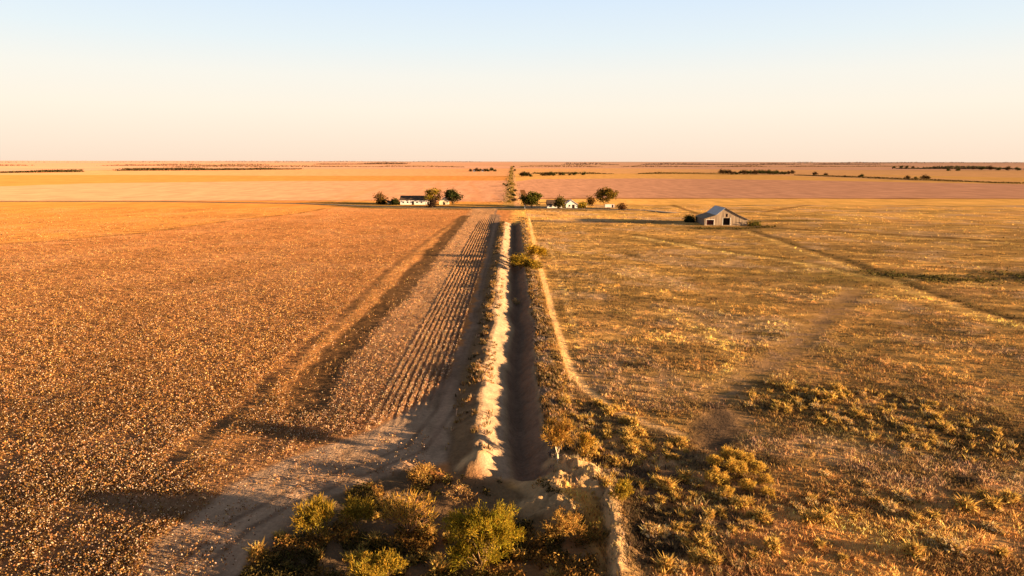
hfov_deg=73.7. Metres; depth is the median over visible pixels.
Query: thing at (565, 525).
amber shrub
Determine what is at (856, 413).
grass tussock
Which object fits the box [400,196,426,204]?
farmhouse
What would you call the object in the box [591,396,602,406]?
grass tussock
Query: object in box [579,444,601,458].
grass tussock
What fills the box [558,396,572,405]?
grass tussock
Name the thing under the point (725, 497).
grass tussock
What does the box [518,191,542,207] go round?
farm tree
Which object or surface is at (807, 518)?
grass tussock
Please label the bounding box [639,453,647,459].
grass tussock
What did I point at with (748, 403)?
grass tussock
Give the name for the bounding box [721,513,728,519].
grass tussock
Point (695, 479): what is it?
grass tussock
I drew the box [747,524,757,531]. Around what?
grass tussock
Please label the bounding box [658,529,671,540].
grass tussock
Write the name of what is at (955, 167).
tree line
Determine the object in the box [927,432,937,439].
grass tussock
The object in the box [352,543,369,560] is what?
grass tussock
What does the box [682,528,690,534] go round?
grass tussock
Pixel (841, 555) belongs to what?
grass tussock
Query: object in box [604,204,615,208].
trailer
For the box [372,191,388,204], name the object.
farm tree
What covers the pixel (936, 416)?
grass tussock
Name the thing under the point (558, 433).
tree
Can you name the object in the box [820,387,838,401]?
grass tussock
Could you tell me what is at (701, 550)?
grass tussock
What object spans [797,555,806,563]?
grass tussock
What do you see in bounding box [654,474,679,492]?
grass tussock
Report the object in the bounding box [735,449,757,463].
dome shrub
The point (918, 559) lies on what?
grass tussock
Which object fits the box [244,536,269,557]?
grass tussock
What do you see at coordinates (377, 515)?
grass tussock
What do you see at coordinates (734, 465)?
dome shrub
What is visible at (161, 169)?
tree line
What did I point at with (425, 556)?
grass tussock
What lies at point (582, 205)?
farm bush
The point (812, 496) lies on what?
grass tussock
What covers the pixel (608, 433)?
grass tussock
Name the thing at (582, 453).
grass tussock
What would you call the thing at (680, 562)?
grass tussock
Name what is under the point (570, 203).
farmhouse
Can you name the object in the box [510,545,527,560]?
grass tussock
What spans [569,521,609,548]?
tumbleweed
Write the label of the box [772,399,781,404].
grass tussock
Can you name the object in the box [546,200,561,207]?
farmhouse
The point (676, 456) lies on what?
grass tussock
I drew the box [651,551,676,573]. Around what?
grass tussock
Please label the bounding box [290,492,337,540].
green shrub
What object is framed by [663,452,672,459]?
grass tussock
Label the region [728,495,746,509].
grass tussock
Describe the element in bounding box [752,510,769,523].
grass tussock
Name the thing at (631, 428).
grass tussock
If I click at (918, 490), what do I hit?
grass tussock
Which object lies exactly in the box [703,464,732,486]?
dome shrub
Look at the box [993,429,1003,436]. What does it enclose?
grass tussock
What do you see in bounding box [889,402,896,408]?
grass tussock
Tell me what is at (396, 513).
dry shrub
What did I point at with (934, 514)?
grass tussock
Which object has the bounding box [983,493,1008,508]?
grass tussock
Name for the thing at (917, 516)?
grass tussock
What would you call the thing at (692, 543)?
grass tussock
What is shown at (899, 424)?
grass tussock
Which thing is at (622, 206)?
farm bush
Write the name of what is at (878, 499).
grass tussock
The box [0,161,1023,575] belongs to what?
ground
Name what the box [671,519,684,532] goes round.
grass tussock
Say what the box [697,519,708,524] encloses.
grass tussock
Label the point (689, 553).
grass tussock
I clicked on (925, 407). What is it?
grass tussock
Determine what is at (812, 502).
grass tussock
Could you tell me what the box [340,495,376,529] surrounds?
yellow shrub
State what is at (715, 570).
grass tussock
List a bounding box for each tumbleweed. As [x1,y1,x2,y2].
[512,298,521,304]
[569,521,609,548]
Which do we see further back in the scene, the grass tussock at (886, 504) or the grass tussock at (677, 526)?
the grass tussock at (886, 504)
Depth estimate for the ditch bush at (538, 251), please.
183.64 m
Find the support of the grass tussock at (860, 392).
on the ground at (326, 187)
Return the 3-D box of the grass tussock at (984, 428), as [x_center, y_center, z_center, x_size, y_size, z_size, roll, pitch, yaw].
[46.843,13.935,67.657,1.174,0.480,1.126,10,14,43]
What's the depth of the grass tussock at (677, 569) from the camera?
43.66 m
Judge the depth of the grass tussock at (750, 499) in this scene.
52.71 m
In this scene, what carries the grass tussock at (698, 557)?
on the ground at (326, 187)
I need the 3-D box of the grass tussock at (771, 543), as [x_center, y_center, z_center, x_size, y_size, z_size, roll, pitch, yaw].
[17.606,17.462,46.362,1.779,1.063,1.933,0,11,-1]
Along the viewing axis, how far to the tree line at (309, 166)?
2989.68 m
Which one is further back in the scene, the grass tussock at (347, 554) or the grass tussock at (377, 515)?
the grass tussock at (377, 515)
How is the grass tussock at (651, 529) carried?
on the ground at (326, 187)
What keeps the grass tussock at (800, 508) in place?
on the ground at (326, 187)
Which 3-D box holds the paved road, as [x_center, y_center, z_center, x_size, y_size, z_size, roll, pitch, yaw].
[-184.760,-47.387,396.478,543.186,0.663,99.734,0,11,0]
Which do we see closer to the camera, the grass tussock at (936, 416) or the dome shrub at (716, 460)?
the dome shrub at (716, 460)
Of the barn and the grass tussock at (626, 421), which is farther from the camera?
the barn
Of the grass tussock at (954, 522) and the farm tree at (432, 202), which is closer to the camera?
the grass tussock at (954, 522)
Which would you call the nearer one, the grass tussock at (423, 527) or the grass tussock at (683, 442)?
the grass tussock at (423, 527)
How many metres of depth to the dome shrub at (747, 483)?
54.62 m
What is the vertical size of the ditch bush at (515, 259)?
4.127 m
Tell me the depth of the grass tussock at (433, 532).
49.16 m
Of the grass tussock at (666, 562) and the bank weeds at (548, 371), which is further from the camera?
the bank weeds at (548, 371)
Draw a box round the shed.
[438,197,448,204]
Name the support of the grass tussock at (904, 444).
on the ground at (326, 187)
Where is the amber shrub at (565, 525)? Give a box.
[534,509,587,542]
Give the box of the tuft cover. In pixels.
[549,378,1023,575]
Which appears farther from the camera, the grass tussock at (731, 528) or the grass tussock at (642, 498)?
the grass tussock at (642, 498)
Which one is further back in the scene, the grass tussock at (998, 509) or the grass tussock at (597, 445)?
the grass tussock at (597, 445)
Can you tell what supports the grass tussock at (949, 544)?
on the ground at (326, 187)
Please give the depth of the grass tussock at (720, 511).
50.99 m
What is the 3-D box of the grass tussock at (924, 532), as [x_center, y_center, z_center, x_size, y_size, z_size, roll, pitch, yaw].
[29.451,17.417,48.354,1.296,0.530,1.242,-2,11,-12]
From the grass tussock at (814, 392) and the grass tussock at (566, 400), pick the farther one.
the grass tussock at (814, 392)
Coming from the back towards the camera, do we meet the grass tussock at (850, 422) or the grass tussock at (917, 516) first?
the grass tussock at (850, 422)
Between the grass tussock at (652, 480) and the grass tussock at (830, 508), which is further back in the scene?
the grass tussock at (652, 480)
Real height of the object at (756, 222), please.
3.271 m
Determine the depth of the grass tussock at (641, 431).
65.79 m
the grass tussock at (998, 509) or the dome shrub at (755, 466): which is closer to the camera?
the grass tussock at (998, 509)
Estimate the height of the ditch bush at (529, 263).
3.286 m
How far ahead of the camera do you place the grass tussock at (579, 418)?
69.41 m
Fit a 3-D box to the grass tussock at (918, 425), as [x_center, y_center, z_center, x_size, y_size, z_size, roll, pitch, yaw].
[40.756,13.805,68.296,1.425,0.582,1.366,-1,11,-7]
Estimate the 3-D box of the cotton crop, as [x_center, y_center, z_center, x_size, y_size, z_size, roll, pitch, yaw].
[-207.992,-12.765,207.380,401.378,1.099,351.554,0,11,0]
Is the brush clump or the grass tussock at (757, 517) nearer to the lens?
the grass tussock at (757, 517)
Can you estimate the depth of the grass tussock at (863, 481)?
55.90 m
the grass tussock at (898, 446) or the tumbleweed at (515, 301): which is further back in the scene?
the tumbleweed at (515, 301)
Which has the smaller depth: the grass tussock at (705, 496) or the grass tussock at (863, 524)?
the grass tussock at (863, 524)
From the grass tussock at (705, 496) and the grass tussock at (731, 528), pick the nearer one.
the grass tussock at (731, 528)
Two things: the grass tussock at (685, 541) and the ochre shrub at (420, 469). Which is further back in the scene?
the ochre shrub at (420, 469)
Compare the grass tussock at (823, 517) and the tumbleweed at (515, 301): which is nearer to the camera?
the grass tussock at (823, 517)
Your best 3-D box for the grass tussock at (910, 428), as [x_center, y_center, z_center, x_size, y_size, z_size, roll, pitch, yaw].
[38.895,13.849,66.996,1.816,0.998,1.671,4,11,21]
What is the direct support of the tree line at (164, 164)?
on the ground at (326, 187)
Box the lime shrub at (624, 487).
[608,477,634,502]
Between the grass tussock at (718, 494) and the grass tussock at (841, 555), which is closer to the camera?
the grass tussock at (841, 555)
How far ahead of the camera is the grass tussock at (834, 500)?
52.76 m
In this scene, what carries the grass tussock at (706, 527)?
on the ground at (326, 187)
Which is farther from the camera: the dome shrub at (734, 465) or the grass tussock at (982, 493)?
the dome shrub at (734, 465)
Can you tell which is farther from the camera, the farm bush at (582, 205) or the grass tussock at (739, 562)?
the farm bush at (582, 205)
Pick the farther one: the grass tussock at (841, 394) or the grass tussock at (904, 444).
the grass tussock at (841, 394)
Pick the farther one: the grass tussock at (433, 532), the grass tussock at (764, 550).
the grass tussock at (433, 532)
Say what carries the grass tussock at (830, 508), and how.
on the ground at (326, 187)
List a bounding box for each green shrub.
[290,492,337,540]
[344,547,408,575]
[438,498,527,571]
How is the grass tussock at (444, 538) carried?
on the ground at (326, 187)
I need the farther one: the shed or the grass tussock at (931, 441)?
the shed
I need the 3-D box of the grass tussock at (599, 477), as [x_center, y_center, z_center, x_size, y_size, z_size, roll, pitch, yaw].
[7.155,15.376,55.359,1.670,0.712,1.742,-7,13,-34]
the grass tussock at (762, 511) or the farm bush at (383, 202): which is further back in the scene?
the farm bush at (383, 202)
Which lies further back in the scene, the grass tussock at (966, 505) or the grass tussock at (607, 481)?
the grass tussock at (607, 481)
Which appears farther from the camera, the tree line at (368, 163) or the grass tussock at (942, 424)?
the tree line at (368, 163)
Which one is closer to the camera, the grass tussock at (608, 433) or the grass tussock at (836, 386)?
the grass tussock at (608, 433)
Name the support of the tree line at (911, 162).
on the ground at (326, 187)
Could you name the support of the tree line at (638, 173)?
on the ground at (326, 187)
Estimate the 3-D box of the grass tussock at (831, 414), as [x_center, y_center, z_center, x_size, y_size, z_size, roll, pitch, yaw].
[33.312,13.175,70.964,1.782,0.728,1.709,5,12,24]
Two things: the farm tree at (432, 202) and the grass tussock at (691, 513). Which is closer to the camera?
the grass tussock at (691, 513)
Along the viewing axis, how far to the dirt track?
58.09 m
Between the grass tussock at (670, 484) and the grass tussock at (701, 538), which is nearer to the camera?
the grass tussock at (701, 538)
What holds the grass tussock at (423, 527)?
on the ground at (326, 187)
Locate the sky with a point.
(81, 80)
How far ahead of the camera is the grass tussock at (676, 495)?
53.40 m
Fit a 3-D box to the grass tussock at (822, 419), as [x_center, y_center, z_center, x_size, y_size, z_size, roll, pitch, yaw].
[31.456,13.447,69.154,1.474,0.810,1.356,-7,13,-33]
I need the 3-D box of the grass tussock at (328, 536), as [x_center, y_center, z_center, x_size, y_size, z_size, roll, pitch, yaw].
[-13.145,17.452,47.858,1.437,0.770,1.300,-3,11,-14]
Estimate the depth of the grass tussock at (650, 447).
62.40 m
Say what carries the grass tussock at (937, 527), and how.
on the ground at (326, 187)
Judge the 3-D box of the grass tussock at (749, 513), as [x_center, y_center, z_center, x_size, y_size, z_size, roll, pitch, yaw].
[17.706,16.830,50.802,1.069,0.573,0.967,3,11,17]
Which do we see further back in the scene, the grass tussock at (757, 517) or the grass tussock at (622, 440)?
the grass tussock at (622, 440)
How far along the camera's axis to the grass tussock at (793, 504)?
52.30 m
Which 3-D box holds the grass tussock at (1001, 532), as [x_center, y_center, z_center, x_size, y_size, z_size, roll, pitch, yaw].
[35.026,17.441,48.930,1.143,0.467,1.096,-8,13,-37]
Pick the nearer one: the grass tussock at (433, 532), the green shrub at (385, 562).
the green shrub at (385, 562)
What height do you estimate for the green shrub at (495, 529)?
4.927 m
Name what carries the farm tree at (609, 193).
on the ground at (326, 187)
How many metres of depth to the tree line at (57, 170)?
1508.10 m
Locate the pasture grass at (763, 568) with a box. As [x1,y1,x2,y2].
[519,205,1023,575]
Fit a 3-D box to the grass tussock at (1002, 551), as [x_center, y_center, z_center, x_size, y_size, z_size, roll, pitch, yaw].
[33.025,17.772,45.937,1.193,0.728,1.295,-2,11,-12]
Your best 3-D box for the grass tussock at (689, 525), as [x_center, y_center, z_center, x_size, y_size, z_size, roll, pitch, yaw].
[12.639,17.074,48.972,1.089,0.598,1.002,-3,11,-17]
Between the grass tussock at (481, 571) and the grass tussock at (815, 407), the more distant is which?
the grass tussock at (815, 407)
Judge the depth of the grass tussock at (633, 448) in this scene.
61.76 m
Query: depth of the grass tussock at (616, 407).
72.39 m
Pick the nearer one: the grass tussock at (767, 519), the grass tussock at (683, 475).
the grass tussock at (767, 519)
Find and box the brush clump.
[442,479,476,504]
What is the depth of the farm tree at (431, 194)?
411.32 m
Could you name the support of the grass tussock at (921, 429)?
on the ground at (326, 187)
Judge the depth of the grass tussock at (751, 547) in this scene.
46.35 m
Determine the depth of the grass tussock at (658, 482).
55.25 m
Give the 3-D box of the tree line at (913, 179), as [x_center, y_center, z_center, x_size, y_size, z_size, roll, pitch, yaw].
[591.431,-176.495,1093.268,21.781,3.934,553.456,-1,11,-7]
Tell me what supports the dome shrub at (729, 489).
on the ground at (326, 187)
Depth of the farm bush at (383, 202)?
417.15 m
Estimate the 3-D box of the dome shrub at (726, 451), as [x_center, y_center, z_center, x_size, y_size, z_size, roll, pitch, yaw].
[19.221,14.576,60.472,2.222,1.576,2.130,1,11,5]
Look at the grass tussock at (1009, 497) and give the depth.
53.19 m
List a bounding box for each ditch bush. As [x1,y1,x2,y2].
[506,252,533,267]
[519,257,543,268]
[524,243,547,258]
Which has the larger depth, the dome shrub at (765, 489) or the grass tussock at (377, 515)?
the dome shrub at (765, 489)
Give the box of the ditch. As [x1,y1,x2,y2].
[479,222,561,480]
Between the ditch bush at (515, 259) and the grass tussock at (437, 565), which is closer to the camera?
the grass tussock at (437, 565)
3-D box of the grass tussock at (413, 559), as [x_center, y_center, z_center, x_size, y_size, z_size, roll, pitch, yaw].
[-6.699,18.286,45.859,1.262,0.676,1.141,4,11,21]
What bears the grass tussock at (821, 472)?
on the ground at (326, 187)
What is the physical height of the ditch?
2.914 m
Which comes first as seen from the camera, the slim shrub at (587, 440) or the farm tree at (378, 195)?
the slim shrub at (587, 440)
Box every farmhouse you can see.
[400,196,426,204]
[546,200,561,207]
[565,199,576,207]
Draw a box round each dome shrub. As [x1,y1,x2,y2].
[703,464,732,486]
[705,454,723,466]
[717,445,739,459]
[719,484,734,495]
[721,456,751,477]
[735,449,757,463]
[737,478,756,491]
[747,459,769,474]
[757,473,774,484]
[759,485,777,498]
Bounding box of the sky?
[0,0,1023,161]
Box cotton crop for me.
[0,207,496,575]
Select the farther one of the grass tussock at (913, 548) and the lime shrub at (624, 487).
the lime shrub at (624, 487)
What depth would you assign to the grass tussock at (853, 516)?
50.36 m
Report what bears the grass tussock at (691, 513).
on the ground at (326, 187)
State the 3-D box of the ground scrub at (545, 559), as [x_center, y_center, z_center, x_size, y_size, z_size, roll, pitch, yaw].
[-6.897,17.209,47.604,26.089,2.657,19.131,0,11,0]
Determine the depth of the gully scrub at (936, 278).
157.25 m
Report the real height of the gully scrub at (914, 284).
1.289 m
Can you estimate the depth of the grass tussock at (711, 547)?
46.12 m
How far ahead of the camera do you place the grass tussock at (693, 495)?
53.50 m
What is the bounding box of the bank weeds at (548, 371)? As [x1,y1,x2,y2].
[443,216,610,456]
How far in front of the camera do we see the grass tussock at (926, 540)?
47.21 m
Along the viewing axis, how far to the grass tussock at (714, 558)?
44.55 m
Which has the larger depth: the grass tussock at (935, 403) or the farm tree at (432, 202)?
the farm tree at (432, 202)
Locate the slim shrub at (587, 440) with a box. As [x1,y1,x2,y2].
[578,432,598,457]
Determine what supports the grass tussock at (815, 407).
on the ground at (326, 187)
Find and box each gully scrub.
[754,230,1023,321]
[841,267,1023,285]
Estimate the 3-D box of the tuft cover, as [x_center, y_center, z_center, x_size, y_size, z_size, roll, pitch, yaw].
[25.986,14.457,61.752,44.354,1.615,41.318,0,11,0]
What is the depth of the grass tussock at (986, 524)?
49.38 m
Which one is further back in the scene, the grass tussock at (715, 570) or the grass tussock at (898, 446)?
the grass tussock at (898, 446)
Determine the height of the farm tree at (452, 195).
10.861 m
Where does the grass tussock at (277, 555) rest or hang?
on the ground at (326, 187)
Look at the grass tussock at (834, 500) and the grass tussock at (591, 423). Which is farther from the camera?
the grass tussock at (591, 423)
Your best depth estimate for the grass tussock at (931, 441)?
64.31 m
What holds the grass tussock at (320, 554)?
on the ground at (326, 187)
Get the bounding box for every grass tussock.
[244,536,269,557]
[267,550,280,560]
[271,528,286,539]
[281,559,292,568]
[309,547,324,559]
[316,528,332,541]
[340,549,353,561]
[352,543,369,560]
[355,540,370,550]
[361,530,385,547]
[372,511,381,519]
[405,552,419,565]
[415,521,437,535]
[415,549,430,561]
[418,532,431,542]
[426,526,437,537]
[426,556,448,575]
[430,551,445,561]
[440,531,456,544]
[472,565,484,575]
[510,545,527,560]
[542,566,560,575]
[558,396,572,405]
[575,414,582,421]
[576,450,586,457]
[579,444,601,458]
[587,419,594,426]
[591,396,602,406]
[591,440,603,451]
[592,472,608,485]
[601,404,617,415]
[601,428,612,438]
[601,476,613,487]
[603,423,611,429]
[605,453,624,466]
[611,404,620,412]
[617,417,625,423]
[618,428,635,437]
[619,437,626,443]
[622,416,629,423]
[622,425,637,436]
[624,435,638,445]
[624,442,640,454]
[627,414,639,426]
[632,436,640,445]
[633,456,643,465]
[634,424,647,437]
[635,477,642,485]
[638,495,646,502]
[638,521,665,540]
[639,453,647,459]
[642,480,649,486]
[643,442,655,451]
[649,474,659,483]
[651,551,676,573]
[652,472,671,490]
[653,493,667,504]
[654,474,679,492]
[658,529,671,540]
[660,524,673,535]
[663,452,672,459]
[665,484,676,495]
[669,452,681,459]
[669,488,681,499]
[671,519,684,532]
[673,433,689,445]
[673,559,689,567]
[673,565,689,575]
[675,466,696,484]
[675,531,690,540]
[676,437,688,447]
[678,535,693,544]
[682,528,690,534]
[684,507,696,516]
[684,522,695,530]
[686,541,698,548]
[686,546,697,559]
[688,476,704,486]
[688,548,706,565]
[689,490,700,498]
[693,528,713,547]
[695,546,708,557]
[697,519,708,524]
[700,522,710,533]
[701,492,709,499]
[701,505,718,518]
[705,543,718,550]
[705,548,726,566]
[707,565,722,575]
[709,485,734,502]
[710,487,728,500]
[715,506,726,515]
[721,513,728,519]
[726,523,738,532]
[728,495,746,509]
[729,558,744,570]
[732,495,752,509]
[743,519,755,524]
[744,401,753,406]
[744,494,755,505]
[745,510,753,518]
[745,561,758,572]
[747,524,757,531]
[747,543,757,551]
[749,550,759,558]
[752,506,773,520]
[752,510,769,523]
[756,546,775,554]
[759,532,782,553]
[761,515,772,525]
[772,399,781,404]
[781,406,793,413]
[783,382,795,390]
[788,501,800,508]
[790,395,801,403]
[792,505,806,512]
[797,509,818,523]
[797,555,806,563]
[801,497,818,507]
[806,493,817,500]
[807,402,823,410]
[810,388,819,395]
[810,504,834,525]
[813,470,830,477]
[813,537,827,548]
[816,414,827,423]
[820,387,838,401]
[820,536,833,545]
[823,498,840,506]
[825,410,839,417]
[825,503,836,512]
[829,380,843,391]
[831,415,844,420]
[835,498,849,504]
[837,390,846,397]
[837,551,848,561]
[845,417,854,424]
[847,511,860,521]
[849,406,865,418]
[854,389,868,395]
[856,522,868,528]
[857,478,872,487]
[859,488,877,498]
[873,495,883,503]
[876,499,902,514]
[888,486,916,503]
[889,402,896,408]
[891,442,913,451]
[893,421,904,428]
[898,535,929,561]
[900,424,917,434]
[900,441,910,450]
[908,509,922,520]
[910,554,927,561]
[911,422,928,428]
[913,487,924,495]
[916,427,927,432]
[916,527,937,537]
[920,410,934,417]
[921,403,930,409]
[923,538,938,547]
[927,410,942,420]
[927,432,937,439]
[927,438,935,444]
[927,510,943,520]
[930,400,940,406]
[932,524,944,530]
[934,420,956,432]
[937,536,971,559]
[949,520,959,527]
[951,494,983,513]
[965,432,976,439]
[975,487,990,498]
[978,426,990,431]
[980,519,1001,533]
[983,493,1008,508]
[992,426,1002,431]
[992,506,1004,512]
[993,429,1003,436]
[993,526,1009,535]
[993,543,1016,558]
[998,487,1023,503]
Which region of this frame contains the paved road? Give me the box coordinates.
[0,201,677,212]
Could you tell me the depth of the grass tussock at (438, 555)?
46.07 m
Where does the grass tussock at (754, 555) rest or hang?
on the ground at (326, 187)
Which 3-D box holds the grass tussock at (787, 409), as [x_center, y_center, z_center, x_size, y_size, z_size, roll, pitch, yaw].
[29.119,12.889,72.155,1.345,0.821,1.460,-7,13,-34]
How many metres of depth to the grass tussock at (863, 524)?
49.42 m
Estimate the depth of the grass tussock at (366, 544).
47.18 m
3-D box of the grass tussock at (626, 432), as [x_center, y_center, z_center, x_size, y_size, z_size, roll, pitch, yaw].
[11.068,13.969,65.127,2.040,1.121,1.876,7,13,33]
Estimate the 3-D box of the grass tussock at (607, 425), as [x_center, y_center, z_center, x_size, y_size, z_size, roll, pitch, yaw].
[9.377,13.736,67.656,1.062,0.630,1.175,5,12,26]
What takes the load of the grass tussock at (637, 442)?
on the ground at (326, 187)
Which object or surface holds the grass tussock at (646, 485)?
on the ground at (326, 187)
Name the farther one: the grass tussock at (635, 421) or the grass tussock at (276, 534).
the grass tussock at (635, 421)
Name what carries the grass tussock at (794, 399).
on the ground at (326, 187)
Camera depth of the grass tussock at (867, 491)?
54.06 m
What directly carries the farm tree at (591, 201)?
on the ground at (326, 187)
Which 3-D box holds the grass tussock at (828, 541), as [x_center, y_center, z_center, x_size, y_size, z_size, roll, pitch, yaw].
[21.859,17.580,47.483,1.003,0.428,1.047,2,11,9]
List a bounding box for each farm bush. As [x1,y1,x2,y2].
[377,197,386,203]
[389,197,399,204]
[577,201,588,207]
[616,203,627,209]
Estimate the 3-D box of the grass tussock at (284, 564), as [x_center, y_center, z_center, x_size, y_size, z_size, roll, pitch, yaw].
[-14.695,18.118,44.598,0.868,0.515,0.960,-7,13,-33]
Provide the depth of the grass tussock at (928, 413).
71.46 m
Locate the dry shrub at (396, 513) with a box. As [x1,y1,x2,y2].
[376,486,439,535]
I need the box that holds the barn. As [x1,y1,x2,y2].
[695,205,748,225]
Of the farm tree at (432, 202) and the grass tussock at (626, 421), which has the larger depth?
the farm tree at (432, 202)
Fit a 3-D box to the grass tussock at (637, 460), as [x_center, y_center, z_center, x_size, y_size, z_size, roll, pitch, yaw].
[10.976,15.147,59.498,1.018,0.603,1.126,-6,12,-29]
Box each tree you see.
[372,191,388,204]
[423,188,442,201]
[426,198,437,207]
[444,188,464,203]
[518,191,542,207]
[538,416,576,462]
[553,194,566,208]
[586,195,595,205]
[591,186,618,205]
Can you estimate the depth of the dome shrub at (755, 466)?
57.80 m
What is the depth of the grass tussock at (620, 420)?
69.20 m
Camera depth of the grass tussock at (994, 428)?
67.09 m
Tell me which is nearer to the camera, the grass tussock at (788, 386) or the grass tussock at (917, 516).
the grass tussock at (917, 516)
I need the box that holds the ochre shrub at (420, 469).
[405,462,435,482]
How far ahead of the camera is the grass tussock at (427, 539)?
48.60 m
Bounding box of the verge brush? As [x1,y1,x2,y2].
[500,166,520,203]
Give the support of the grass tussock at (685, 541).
on the ground at (326, 187)
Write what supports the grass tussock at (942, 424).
on the ground at (326, 187)
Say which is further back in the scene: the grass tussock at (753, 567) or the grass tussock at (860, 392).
the grass tussock at (860, 392)
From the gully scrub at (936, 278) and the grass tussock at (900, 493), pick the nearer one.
the grass tussock at (900, 493)
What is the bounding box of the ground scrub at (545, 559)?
[240,466,606,575]
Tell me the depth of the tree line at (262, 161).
12307.29 m
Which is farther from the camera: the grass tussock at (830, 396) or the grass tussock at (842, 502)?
the grass tussock at (830, 396)
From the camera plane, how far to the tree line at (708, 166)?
3435.45 m
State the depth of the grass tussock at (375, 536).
47.88 m
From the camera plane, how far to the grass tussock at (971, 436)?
65.65 m
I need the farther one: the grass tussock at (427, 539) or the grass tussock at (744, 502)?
the grass tussock at (744, 502)
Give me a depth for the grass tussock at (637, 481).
55.64 m
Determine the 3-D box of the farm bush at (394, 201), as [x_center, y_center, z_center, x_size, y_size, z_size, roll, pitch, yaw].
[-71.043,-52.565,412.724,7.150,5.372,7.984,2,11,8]
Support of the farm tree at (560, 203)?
on the ground at (326, 187)
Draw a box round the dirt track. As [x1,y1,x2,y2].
[140,214,500,575]
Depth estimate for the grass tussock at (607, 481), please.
54.43 m
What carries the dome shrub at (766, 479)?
on the ground at (326, 187)
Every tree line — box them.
[0,163,275,165]
[0,169,83,172]
[1,161,473,162]
[112,167,303,170]
[166,165,457,166]
[314,162,409,164]
[519,165,917,166]
[532,172,719,173]
[561,162,879,164]
[792,161,1022,162]
[794,174,1023,183]
[892,165,1020,168]
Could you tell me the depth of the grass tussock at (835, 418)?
69.84 m
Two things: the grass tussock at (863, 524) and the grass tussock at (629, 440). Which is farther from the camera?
the grass tussock at (629, 440)
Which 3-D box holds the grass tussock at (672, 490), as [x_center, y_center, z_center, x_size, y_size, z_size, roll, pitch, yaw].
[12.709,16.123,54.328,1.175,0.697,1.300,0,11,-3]
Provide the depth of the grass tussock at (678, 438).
64.04 m
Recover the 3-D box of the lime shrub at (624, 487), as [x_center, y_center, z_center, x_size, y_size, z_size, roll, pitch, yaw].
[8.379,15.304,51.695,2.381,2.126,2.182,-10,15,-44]
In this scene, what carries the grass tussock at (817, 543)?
on the ground at (326, 187)
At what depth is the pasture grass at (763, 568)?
65.72 m
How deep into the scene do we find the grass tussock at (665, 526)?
48.61 m
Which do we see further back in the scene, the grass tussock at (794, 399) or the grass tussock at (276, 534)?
the grass tussock at (794, 399)
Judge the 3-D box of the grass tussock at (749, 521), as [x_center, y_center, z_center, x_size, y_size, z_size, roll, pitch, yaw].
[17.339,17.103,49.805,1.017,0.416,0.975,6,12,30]
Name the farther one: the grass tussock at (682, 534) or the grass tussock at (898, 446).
the grass tussock at (898, 446)
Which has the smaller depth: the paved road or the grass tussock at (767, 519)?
the grass tussock at (767, 519)
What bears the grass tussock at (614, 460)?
on the ground at (326, 187)
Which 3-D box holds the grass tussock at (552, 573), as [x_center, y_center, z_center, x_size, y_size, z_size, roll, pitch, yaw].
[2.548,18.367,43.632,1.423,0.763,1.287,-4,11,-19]
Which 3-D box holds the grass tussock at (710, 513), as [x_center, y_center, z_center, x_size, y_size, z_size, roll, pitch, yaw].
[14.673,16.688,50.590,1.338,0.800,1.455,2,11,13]
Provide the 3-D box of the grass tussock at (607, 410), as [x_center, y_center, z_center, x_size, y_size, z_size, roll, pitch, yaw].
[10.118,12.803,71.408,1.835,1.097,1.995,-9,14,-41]
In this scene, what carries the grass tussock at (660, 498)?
on the ground at (326, 187)

